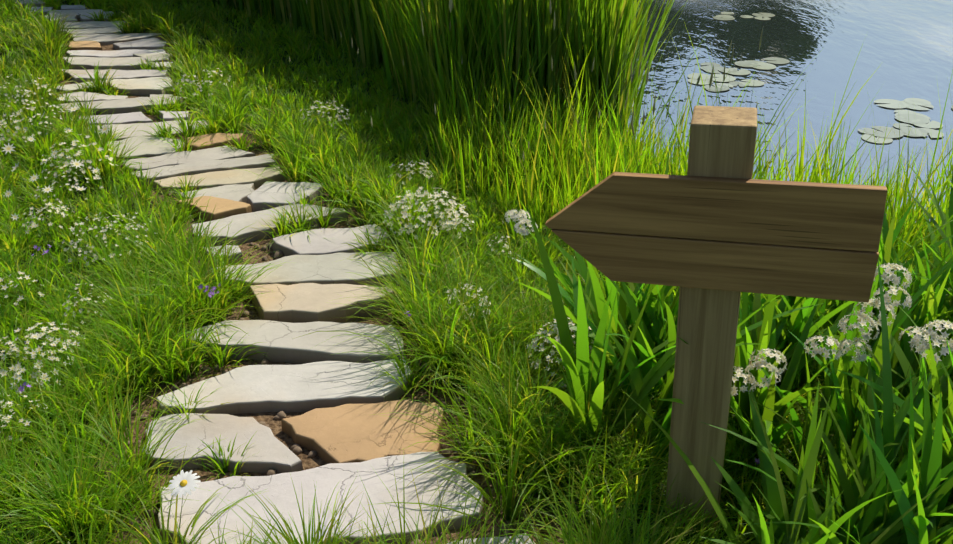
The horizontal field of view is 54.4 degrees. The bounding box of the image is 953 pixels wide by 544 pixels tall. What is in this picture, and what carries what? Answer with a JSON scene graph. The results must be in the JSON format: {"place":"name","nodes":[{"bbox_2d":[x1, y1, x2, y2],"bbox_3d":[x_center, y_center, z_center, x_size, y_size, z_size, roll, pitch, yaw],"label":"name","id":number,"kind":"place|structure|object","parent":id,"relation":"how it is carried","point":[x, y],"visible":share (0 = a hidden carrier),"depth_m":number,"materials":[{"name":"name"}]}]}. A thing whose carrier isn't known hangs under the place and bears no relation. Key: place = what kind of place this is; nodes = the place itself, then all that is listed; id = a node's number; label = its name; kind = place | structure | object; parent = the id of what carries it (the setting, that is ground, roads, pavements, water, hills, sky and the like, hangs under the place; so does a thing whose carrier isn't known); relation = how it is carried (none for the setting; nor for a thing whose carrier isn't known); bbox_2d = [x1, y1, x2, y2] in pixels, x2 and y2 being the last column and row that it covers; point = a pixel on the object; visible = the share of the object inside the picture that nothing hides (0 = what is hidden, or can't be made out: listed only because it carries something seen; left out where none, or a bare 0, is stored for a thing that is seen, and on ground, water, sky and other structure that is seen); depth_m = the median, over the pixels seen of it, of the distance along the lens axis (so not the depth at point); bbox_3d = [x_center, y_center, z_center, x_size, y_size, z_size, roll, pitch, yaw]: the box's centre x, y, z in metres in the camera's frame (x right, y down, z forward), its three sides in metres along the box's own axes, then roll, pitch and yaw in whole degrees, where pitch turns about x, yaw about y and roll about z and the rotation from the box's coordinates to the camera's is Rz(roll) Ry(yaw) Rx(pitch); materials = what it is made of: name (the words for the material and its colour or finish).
{"place":"outdoors","nodes":[
{"label":"outdoors","id":0,"kind":"place"},
{"bbox_2d":[0,0,950,543],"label":"ground","id":1,"kind":"structure","parent":0,"point":[284,438],"depth_m":2.45,"materials":[{"name":"soil"}]},
{"bbox_2d":[15,0,534,543],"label":"flagstone path","id":2,"kind":"structure","parent":1,"relation":"on","point":[343,432],"depth_m":2.53,"materials":[{"name":"grey stone"}]},
{"bbox_2d":[116,191,510,543],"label":"path pebbles","id":3,"kind":"object","parent":1,"relation":"on","point":[295,448],"visible":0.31,"depth_m":2.39,"materials":[{"name":"grey stone"}]},
{"bbox_2d":[194,0,709,158],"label":"reed bed","id":4,"kind":"object","parent":1,"relation":"on","point":[381,32],"visible":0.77,"depth_m":4.23,"materials":[{"name":"green plant"}]},
{"bbox_2d":[0,0,944,536],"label":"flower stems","id":5,"kind":"object","parent":1,"relation":"on","point":[394,226],"visible":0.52,"depth_m":3.23,"materials":[{"name":"green plant"}]},
{"bbox_2d":[1,3,950,542],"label":"flower stems","id":6,"kind":"object","parent":1,"relation":"on","point":[395,223],"visible":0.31,"depth_m":3.08,"materials":[{"name":"green plant"}]},
{"bbox_2d":[0,0,952,496],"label":"white flowers","id":7,"kind":"object","parent":6,"relation":"on","point":[186,482],"visible":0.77,"depth_m":2.45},
{"bbox_2d":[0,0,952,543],"bbox_3d":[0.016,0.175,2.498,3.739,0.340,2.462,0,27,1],"label":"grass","id":8,"kind":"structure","parent":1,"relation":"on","point":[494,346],"depth_m":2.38,"materials":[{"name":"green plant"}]},
{"bbox_2d":[398,0,952,274],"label":"bank grass","id":9,"kind":"structure","parent":1,"relation":"on","point":[568,147],"depth_m":3.55,"materials":[{"name":"green plant"}]},
{"bbox_2d":[545,105,886,530],"bbox_3d":[0.447,0.267,1.914,0.590,1.215,0.134,5,28,14],"label":"wooden signpost","id":10,"kind":"object","parent":1,"relation":"on","point":[715,232],"visible":1,"depth_m":1.68,"materials":[{"name":"brown wood"}]},
{"bbox_2d":[508,144,952,543],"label":"iris leaves","id":11,"kind":"object","parent":1,"relation":"on","point":[885,497],"visible":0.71,"depth_m":2.06,"materials":[{"name":"green plant"}]},
{"bbox_2d":[627,0,952,222],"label":"pond water","id":12,"kind":"structure","parent":0,"point":[908,44],"depth_m":5.93,"materials":[{"name":"blue liquid"}]},
{"bbox_2d":[688,12,952,142],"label":"lily pads","id":13,"kind":"object","parent":12,"relation":"on","point":[919,119],"visible":0.94,"depth_m":5.27,"materials":[{"name":"plant"}]}
]}

